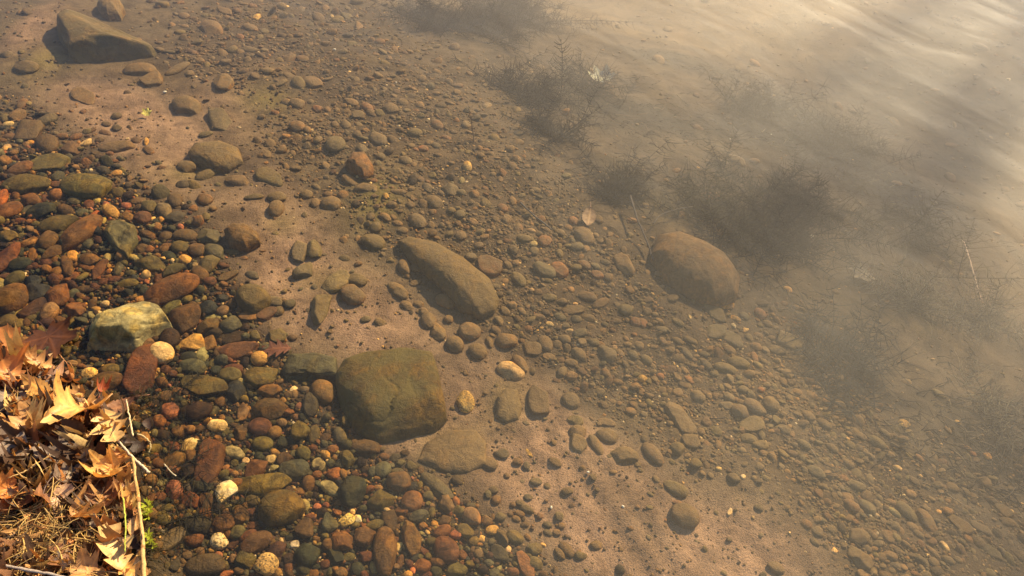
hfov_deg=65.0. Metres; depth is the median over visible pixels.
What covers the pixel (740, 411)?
stone
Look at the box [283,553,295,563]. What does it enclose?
stone
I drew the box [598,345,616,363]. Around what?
stone
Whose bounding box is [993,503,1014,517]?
stone
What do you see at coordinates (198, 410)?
stone
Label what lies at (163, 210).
stone
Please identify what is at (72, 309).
stone
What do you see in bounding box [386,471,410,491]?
stone
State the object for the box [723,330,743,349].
stone
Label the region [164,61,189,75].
stone
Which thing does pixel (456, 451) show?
boulder
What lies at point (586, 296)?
stone
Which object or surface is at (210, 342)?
stone
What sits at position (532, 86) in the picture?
water weed
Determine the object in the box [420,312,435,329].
stone
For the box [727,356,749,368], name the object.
stone
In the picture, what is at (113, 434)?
fallen leaf
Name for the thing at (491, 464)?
stone
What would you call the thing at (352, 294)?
stone
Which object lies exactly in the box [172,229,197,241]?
stone
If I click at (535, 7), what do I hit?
water weed
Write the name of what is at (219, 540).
stone
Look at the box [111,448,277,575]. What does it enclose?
water weed
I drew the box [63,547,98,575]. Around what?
fallen leaf
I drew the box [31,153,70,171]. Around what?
stone
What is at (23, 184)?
stone
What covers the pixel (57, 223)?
stone
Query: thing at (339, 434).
stone
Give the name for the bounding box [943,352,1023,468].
water weed
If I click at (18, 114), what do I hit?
stone
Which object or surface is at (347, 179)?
stone
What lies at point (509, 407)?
stone
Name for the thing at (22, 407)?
fallen leaf
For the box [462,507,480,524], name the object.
stone
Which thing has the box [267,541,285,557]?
stone
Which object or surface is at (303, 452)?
stone
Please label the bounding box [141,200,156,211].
stone
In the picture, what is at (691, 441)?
stone
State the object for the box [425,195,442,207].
stone
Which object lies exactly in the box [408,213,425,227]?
stone
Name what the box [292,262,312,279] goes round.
stone
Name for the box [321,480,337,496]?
stone
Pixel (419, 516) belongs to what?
stone
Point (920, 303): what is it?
water weed
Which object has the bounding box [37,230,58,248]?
stone
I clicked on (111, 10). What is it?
boulder
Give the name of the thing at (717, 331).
stone
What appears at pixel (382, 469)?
stone
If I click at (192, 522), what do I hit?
stone
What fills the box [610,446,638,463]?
stone
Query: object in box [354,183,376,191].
stone
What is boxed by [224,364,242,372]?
stone
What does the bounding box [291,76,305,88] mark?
stone
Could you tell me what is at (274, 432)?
stone
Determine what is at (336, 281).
stone
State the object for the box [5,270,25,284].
stone
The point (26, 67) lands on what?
stone
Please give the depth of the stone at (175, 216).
2.26 m
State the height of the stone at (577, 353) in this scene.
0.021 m
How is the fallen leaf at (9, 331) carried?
on the leaf litter
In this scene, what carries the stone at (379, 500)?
on the lake bed
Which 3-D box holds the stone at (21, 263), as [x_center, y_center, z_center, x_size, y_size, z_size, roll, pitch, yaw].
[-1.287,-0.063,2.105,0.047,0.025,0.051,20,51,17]
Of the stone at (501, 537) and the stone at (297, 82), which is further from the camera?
the stone at (297, 82)
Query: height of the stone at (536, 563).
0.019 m
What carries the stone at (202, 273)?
on the lake bed
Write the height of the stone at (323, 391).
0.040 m
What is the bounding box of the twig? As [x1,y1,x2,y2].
[6,564,62,575]
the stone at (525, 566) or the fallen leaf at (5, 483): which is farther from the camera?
the stone at (525, 566)
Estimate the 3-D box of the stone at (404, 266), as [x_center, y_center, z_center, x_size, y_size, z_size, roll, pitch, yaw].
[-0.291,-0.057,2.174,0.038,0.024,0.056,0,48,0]
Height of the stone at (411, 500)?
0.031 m
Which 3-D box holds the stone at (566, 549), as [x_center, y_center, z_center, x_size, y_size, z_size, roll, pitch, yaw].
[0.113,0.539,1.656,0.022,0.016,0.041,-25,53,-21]
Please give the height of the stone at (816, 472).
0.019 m
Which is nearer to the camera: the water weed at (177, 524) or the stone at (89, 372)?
the water weed at (177, 524)
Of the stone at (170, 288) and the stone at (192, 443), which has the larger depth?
the stone at (170, 288)
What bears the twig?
on the leaf litter
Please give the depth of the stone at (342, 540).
1.61 m
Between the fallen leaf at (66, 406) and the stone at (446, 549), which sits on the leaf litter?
the fallen leaf at (66, 406)
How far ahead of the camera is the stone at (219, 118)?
2.66 m
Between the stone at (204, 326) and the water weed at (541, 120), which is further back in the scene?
the water weed at (541, 120)
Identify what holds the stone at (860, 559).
on the lake bed
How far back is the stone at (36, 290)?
2.03 m
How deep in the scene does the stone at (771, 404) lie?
1.93 m
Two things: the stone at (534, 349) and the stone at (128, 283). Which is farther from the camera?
the stone at (128, 283)
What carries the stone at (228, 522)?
on the lake bed
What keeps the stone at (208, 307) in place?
on the lake bed
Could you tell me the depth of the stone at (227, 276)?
2.11 m
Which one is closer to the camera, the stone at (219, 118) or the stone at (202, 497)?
the stone at (202, 497)
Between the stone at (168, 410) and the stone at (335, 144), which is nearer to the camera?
the stone at (168, 410)
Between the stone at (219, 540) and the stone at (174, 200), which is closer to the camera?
the stone at (219, 540)
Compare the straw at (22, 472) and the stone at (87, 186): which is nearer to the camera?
the straw at (22, 472)
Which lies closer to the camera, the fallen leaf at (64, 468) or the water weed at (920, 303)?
the fallen leaf at (64, 468)
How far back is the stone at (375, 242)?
2.22 m
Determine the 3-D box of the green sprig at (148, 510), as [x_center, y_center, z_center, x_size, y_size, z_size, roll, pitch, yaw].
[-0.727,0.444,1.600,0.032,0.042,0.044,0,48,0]
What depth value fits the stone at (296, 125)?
2.63 m
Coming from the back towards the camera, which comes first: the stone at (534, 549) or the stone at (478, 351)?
the stone at (478, 351)
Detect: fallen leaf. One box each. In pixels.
[0,323,29,363]
[0,342,28,381]
[0,387,31,417]
[0,428,46,463]
[0,467,24,498]
[0,489,34,509]
[0,518,24,537]
[8,398,42,447]
[18,460,43,487]
[20,373,53,401]
[21,360,80,384]
[25,344,54,369]
[25,559,57,575]
[32,445,61,464]
[34,476,74,515]
[40,368,110,423]
[43,423,61,446]
[43,449,91,493]
[47,541,74,565]
[50,425,95,458]
[53,473,105,518]
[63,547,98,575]
[79,444,131,477]
[81,478,121,508]
[84,536,103,557]
[86,435,105,463]
[89,393,127,441]
[96,521,133,574]
[97,376,111,397]
[97,394,149,412]
[111,476,142,496]
[113,499,135,519]
[118,555,141,575]
[127,514,138,534]
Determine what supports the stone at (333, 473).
on the lake bed
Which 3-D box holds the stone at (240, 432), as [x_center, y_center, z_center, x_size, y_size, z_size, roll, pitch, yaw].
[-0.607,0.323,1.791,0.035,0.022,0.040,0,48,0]
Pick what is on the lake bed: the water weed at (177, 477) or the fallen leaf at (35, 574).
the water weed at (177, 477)
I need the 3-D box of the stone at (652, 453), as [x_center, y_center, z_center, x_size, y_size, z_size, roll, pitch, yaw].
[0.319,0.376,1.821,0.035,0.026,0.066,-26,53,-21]
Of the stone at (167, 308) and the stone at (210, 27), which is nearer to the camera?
the stone at (167, 308)
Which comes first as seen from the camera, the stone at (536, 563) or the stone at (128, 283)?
the stone at (536, 563)
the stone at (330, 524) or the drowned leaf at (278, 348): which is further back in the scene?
the drowned leaf at (278, 348)
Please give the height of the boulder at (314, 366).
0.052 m
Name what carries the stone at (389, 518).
on the lake bed
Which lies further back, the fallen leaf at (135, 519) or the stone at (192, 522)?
the stone at (192, 522)
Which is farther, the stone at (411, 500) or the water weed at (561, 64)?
the water weed at (561, 64)
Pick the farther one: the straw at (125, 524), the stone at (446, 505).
the stone at (446, 505)
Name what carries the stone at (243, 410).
on the lake bed
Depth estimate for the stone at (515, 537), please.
1.66 m
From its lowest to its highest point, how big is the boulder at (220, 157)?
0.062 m
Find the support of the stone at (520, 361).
on the lake bed
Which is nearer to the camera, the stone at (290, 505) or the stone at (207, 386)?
the stone at (290, 505)
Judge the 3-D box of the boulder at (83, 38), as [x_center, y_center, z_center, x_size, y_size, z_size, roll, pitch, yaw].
[-1.584,-0.911,3.024,0.523,0.143,0.234,25,53,21]
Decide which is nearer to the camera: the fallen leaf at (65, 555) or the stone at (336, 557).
the fallen leaf at (65, 555)
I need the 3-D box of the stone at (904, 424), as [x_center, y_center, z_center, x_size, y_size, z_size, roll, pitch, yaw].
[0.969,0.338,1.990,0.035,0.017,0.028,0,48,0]
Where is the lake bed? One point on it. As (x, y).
(718, 24)
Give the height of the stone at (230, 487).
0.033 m
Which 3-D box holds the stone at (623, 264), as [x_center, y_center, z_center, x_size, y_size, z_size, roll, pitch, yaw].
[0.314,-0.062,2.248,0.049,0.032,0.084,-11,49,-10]
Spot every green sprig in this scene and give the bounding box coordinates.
[40,501,53,519]
[141,497,152,519]
[144,527,157,551]
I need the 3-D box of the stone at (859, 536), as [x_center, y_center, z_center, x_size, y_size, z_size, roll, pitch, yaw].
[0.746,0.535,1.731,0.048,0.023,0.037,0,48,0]
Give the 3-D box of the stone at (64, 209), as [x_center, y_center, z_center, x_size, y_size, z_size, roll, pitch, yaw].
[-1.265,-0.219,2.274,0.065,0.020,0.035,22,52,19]
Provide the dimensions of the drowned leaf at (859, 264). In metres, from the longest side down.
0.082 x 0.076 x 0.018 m
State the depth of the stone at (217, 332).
1.97 m
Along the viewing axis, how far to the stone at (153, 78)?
2.85 m
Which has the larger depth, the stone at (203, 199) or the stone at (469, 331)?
the stone at (203, 199)
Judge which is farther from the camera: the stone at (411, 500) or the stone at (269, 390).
the stone at (269, 390)
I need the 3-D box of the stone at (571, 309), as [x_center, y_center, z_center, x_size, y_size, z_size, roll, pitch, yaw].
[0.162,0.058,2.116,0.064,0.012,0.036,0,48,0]
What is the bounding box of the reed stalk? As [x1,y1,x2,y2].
[131,457,145,575]
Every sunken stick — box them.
[520,202,551,229]
[630,195,653,260]
[652,206,692,223]
[962,240,981,300]
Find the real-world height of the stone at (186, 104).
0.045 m
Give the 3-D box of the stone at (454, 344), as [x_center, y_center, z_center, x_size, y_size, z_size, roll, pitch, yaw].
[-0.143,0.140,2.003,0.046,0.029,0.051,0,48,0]
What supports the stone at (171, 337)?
on the lake bed
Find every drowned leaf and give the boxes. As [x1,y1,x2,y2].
[22,315,77,358]
[142,107,151,115]
[262,339,290,356]
[582,202,596,224]
[588,63,614,81]
[849,260,877,280]
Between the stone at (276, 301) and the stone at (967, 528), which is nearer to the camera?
the stone at (967, 528)
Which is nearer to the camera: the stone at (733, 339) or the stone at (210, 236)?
the stone at (733, 339)
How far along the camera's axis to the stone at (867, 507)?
1.78 m
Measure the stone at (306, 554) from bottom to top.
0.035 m
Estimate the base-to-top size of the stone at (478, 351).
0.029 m
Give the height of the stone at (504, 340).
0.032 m
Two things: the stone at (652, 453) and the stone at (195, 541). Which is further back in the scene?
the stone at (652, 453)
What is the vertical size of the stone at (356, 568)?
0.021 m
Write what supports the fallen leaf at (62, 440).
on the leaf litter
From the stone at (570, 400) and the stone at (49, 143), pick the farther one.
the stone at (49, 143)
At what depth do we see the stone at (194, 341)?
1.94 m
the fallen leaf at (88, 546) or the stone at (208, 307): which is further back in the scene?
the stone at (208, 307)
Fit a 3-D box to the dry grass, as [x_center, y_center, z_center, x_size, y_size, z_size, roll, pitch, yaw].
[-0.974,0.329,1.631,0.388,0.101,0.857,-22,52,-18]
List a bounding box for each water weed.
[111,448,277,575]
[120,361,215,418]
[149,399,240,511]
[363,0,459,21]
[377,0,555,56]
[444,45,561,100]
[453,0,633,36]
[466,108,476,142]
[495,59,620,122]
[500,85,610,157]
[534,135,674,213]
[544,46,647,109]
[548,38,576,97]
[601,153,788,271]
[676,162,870,297]
[695,64,827,134]
[696,119,895,260]
[768,280,933,443]
[773,75,926,197]
[817,153,1023,299]
[840,240,1023,358]
[842,294,872,339]
[910,256,1023,348]
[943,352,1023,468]
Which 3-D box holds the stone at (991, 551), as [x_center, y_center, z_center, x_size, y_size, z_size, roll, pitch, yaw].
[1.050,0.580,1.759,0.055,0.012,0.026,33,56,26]
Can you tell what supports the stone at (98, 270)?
on the lake bed
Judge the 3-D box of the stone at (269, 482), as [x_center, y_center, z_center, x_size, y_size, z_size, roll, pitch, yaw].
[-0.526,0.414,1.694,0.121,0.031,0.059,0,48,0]
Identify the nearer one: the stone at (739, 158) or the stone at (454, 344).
the stone at (454, 344)
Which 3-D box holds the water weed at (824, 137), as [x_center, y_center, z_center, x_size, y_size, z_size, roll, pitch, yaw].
[1.318,-0.549,3.157,0.596,0.304,0.662,-13,49,-11]
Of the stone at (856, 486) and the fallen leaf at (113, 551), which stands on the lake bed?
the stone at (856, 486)
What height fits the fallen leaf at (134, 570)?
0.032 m
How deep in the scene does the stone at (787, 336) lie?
2.13 m
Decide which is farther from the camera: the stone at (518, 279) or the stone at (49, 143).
the stone at (49, 143)
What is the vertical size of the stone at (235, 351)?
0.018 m
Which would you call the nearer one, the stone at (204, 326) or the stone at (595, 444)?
the stone at (595, 444)
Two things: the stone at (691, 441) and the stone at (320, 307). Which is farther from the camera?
the stone at (320, 307)
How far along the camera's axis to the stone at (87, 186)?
2.32 m
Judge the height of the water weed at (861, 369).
0.279 m
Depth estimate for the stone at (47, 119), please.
2.62 m
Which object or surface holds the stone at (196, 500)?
on the lake bed
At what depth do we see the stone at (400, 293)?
2.10 m
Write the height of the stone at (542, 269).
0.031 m
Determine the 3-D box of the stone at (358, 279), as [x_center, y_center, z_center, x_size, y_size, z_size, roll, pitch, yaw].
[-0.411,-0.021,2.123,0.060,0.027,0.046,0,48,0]
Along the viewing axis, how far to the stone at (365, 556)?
1.60 m
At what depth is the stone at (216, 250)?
2.16 m
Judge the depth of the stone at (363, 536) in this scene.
1.62 m
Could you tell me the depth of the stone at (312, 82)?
2.87 m
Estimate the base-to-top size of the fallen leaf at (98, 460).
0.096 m
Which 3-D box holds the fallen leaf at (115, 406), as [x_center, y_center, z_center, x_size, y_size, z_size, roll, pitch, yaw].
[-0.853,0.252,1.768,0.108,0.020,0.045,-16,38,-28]
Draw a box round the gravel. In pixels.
[0,0,1023,575]
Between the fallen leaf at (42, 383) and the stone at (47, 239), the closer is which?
the fallen leaf at (42, 383)
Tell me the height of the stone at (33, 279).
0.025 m
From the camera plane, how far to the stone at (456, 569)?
1.60 m
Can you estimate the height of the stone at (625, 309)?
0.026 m
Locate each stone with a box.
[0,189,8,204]
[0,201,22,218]
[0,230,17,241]
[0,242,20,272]
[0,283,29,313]
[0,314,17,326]
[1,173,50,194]
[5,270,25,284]
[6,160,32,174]
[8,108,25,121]
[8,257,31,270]
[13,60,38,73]
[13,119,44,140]
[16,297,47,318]
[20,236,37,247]
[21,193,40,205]
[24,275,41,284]
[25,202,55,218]
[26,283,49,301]
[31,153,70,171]
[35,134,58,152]
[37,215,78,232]
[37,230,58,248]
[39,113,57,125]
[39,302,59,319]
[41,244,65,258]
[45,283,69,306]
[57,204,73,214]
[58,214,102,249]
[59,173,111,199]
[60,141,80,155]
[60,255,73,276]
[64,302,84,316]
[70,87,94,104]
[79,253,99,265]
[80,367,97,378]
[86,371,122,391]
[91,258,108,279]
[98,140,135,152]
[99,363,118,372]
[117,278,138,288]
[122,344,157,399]
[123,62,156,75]
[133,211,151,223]
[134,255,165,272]
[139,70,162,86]
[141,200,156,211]
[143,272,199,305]
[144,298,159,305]
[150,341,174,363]
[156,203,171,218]
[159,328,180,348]
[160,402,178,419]
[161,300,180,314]
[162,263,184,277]
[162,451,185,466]
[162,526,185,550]
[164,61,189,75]
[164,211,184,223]
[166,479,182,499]
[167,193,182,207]
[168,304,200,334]
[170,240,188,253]
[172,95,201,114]
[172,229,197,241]
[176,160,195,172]
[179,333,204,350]
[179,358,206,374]
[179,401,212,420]
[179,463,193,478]
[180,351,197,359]
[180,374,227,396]
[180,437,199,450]
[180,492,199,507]
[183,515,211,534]
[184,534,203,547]
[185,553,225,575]
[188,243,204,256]
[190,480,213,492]
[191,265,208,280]
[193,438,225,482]
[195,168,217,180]
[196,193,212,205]
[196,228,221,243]
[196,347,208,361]
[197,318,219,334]
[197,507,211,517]
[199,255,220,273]
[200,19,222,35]
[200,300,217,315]
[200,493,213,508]
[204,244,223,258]
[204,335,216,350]
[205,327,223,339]
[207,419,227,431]
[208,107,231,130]
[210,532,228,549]
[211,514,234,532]
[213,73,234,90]
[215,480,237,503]
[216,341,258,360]
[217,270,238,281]
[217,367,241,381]
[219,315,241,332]
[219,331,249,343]
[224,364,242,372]
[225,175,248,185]
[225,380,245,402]
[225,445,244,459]
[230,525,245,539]
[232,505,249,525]
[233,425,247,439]
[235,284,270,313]
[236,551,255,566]
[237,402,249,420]
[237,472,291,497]
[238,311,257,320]
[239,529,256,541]
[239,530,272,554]
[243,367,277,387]
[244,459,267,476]
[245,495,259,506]
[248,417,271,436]
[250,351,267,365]
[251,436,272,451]
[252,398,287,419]
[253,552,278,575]
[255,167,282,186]
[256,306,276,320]
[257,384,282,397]
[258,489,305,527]
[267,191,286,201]
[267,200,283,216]
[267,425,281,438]
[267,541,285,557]
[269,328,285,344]
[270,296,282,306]
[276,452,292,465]
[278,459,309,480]
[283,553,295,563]
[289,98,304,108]
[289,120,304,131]
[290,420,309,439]
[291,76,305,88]
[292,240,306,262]
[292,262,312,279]
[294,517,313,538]
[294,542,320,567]
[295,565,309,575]
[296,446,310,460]
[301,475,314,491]
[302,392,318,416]
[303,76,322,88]
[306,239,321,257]
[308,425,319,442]
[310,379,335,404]
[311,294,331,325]
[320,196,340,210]
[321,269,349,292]
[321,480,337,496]
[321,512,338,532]
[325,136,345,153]
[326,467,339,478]
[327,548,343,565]
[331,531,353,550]
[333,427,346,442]
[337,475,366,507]
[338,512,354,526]
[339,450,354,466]
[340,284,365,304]
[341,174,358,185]
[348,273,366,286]
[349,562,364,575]
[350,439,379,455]
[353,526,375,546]
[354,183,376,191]
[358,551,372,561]
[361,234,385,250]
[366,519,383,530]
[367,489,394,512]
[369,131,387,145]
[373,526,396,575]
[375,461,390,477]
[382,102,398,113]
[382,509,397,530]
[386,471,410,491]
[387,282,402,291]
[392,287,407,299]
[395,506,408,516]
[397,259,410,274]
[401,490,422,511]
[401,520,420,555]
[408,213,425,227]
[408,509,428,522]
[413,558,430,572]
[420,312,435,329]
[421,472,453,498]
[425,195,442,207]
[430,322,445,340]
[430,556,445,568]
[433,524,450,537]
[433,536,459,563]
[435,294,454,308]
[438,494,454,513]
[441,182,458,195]
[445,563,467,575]
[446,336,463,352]
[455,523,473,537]
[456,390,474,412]
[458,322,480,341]
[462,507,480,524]
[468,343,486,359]
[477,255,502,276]
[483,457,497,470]
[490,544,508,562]
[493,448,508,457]
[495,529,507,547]
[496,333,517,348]
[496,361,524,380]
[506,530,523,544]
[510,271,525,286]
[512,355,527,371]
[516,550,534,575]
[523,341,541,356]
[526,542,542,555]
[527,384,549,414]
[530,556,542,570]
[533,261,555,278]
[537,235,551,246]
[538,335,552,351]
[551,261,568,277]
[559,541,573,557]
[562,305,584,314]
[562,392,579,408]
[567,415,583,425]
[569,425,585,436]
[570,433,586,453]
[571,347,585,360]
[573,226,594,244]
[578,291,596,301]
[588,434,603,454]
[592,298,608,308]
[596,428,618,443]
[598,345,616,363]
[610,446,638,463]
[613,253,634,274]
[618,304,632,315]
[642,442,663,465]
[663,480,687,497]
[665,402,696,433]
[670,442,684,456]
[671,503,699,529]
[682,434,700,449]
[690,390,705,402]
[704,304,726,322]
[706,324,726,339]
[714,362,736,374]
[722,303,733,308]
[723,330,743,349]
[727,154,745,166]
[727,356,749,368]
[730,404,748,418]
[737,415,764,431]
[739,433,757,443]
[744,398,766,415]
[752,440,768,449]
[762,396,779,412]
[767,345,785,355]
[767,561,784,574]
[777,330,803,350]
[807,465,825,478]
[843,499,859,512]
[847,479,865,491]
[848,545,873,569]
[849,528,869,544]
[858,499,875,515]
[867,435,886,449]
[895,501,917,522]
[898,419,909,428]
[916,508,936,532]
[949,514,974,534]
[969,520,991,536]
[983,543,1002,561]
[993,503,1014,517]
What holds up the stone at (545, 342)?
on the lake bed
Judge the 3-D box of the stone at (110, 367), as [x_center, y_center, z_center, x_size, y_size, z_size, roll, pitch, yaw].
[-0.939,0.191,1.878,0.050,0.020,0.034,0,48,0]
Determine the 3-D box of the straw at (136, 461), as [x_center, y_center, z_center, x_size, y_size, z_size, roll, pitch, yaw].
[-0.780,0.349,1.656,0.089,0.044,0.008,29,54,24]
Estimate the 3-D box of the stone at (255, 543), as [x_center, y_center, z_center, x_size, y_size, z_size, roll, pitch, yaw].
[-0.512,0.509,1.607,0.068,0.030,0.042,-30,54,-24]
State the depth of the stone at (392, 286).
2.12 m
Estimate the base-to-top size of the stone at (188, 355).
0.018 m
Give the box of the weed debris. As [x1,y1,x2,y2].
[340,0,1023,513]
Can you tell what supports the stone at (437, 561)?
on the lake bed
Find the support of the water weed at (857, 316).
on the lake bed
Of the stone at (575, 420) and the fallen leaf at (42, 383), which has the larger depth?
the stone at (575, 420)
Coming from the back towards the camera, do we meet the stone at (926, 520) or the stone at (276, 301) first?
the stone at (276, 301)
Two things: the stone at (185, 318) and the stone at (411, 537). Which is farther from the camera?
the stone at (185, 318)
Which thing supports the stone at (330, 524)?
on the lake bed
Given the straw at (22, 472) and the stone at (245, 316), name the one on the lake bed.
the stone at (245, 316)
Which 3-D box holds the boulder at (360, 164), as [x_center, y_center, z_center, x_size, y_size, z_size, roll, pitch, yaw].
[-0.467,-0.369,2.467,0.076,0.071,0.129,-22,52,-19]
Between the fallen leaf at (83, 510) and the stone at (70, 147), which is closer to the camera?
the fallen leaf at (83, 510)
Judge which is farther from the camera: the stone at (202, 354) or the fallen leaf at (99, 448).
the stone at (202, 354)
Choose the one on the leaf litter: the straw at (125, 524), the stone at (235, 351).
the straw at (125, 524)
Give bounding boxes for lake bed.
[0,0,1023,575]
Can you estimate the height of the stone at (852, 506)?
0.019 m
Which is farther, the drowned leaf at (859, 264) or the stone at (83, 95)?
the stone at (83, 95)
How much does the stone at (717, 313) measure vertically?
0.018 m
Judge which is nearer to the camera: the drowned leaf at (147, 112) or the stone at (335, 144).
the stone at (335, 144)
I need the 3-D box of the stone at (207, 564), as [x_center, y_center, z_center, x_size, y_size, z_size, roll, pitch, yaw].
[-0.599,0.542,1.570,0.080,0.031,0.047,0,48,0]
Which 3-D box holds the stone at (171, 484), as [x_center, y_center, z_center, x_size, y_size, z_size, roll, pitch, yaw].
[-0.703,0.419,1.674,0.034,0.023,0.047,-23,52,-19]
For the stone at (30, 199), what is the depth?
2.29 m
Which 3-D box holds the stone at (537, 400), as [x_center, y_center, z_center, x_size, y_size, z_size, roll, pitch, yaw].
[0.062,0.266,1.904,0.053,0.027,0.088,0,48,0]
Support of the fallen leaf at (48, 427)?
on the leaf litter
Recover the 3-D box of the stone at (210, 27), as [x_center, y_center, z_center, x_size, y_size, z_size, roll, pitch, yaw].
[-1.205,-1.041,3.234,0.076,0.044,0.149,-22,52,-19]
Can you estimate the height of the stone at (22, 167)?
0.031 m
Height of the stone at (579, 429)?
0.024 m
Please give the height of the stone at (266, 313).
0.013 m
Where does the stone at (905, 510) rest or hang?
on the lake bed
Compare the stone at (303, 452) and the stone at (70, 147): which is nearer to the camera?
the stone at (303, 452)
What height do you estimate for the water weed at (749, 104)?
0.355 m
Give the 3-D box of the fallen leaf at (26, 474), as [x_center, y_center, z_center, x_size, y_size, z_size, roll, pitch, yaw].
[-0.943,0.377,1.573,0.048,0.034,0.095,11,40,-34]
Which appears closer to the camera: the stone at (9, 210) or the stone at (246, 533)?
the stone at (246, 533)
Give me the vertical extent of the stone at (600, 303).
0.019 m
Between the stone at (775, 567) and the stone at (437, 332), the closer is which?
the stone at (775, 567)
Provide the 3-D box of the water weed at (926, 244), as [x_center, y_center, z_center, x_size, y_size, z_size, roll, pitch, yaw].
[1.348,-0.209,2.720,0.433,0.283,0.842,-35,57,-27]
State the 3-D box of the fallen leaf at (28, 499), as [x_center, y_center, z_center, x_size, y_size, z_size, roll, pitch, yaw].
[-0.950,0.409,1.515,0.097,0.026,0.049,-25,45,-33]
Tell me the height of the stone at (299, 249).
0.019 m
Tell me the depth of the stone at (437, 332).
2.02 m
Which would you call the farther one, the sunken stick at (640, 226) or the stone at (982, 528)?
the sunken stick at (640, 226)
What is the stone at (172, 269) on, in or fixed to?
on the lake bed
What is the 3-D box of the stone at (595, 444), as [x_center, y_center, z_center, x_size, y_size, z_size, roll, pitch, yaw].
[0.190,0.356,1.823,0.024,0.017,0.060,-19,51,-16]
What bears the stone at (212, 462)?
on the lake bed
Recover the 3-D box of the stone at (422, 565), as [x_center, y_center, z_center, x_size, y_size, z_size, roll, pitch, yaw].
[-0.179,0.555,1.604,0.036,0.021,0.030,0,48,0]
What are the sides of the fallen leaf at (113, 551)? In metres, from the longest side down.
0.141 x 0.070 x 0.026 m
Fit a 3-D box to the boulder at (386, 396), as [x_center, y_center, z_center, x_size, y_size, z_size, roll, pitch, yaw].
[-0.284,0.247,1.873,0.240,0.101,0.254,-10,49,-9]
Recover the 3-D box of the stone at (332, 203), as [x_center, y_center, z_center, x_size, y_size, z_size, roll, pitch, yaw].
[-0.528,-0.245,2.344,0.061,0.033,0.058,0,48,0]
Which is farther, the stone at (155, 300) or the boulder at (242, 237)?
the boulder at (242, 237)
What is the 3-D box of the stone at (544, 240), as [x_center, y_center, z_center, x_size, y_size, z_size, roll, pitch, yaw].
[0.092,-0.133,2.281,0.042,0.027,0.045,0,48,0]
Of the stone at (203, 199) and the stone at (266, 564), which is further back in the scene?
the stone at (203, 199)
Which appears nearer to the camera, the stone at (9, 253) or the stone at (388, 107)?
the stone at (9, 253)
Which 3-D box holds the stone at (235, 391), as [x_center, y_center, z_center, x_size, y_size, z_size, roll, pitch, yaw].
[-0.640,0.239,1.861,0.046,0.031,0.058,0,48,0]
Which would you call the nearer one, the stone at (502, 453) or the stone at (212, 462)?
the stone at (212, 462)
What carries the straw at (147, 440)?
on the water
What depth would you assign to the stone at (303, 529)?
1.63 m
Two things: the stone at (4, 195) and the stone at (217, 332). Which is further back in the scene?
the stone at (4, 195)
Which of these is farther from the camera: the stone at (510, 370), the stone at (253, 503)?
the stone at (510, 370)
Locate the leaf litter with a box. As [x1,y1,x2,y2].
[0,323,150,575]
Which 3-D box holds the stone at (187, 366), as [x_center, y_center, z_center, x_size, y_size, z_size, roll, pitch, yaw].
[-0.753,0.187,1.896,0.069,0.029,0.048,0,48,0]
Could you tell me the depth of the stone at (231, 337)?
1.96 m
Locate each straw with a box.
[7,464,36,478]
[117,440,149,473]
[122,497,126,551]
[126,399,133,435]
[137,433,150,452]
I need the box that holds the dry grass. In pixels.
[0,389,145,575]
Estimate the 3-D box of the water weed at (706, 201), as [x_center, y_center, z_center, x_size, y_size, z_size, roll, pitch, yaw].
[0.580,-0.197,2.469,0.636,0.308,0.532,-10,49,-9]
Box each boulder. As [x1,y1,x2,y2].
[57,9,156,63]
[87,301,172,352]
[97,0,125,20]
[103,219,137,259]
[188,141,243,173]
[224,223,260,252]
[282,352,337,381]
[335,347,446,443]
[345,151,373,180]
[397,236,499,319]
[418,430,486,473]
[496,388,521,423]
[649,231,739,306]
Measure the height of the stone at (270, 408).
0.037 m
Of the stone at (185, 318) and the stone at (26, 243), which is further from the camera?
the stone at (26, 243)
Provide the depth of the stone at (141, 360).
1.86 m
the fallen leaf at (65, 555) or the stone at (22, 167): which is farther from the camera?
the stone at (22, 167)
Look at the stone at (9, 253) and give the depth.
2.11 m
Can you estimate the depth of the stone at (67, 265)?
2.11 m
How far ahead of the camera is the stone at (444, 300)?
2.09 m
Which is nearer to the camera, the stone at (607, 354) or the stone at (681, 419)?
the stone at (681, 419)
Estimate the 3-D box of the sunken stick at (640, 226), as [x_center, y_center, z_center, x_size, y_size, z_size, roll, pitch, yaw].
[0.374,-0.177,2.339,0.012,0.023,0.258,-7,48,-6]
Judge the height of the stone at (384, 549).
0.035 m
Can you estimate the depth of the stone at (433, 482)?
1.72 m
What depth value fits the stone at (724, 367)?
2.01 m
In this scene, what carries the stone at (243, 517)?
on the lake bed
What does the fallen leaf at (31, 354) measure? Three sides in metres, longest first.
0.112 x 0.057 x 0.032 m
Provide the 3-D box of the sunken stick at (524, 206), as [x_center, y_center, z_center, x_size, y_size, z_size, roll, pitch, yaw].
[0.067,-0.208,2.335,0.011,0.012,0.141,-31,55,-25]
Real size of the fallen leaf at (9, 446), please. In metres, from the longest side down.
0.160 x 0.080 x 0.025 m
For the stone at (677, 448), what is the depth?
1.82 m
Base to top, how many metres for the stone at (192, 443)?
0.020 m
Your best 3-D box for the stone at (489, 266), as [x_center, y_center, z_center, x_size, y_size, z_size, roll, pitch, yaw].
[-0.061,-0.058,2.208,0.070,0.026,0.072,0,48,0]
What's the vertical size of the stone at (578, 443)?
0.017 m
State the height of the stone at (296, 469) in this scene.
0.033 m
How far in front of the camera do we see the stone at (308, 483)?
1.71 m
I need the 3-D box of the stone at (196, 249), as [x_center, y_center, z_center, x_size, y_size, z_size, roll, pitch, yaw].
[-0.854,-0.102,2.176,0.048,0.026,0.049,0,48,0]
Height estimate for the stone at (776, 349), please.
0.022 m
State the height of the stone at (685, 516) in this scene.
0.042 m
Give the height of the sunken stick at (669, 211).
0.031 m

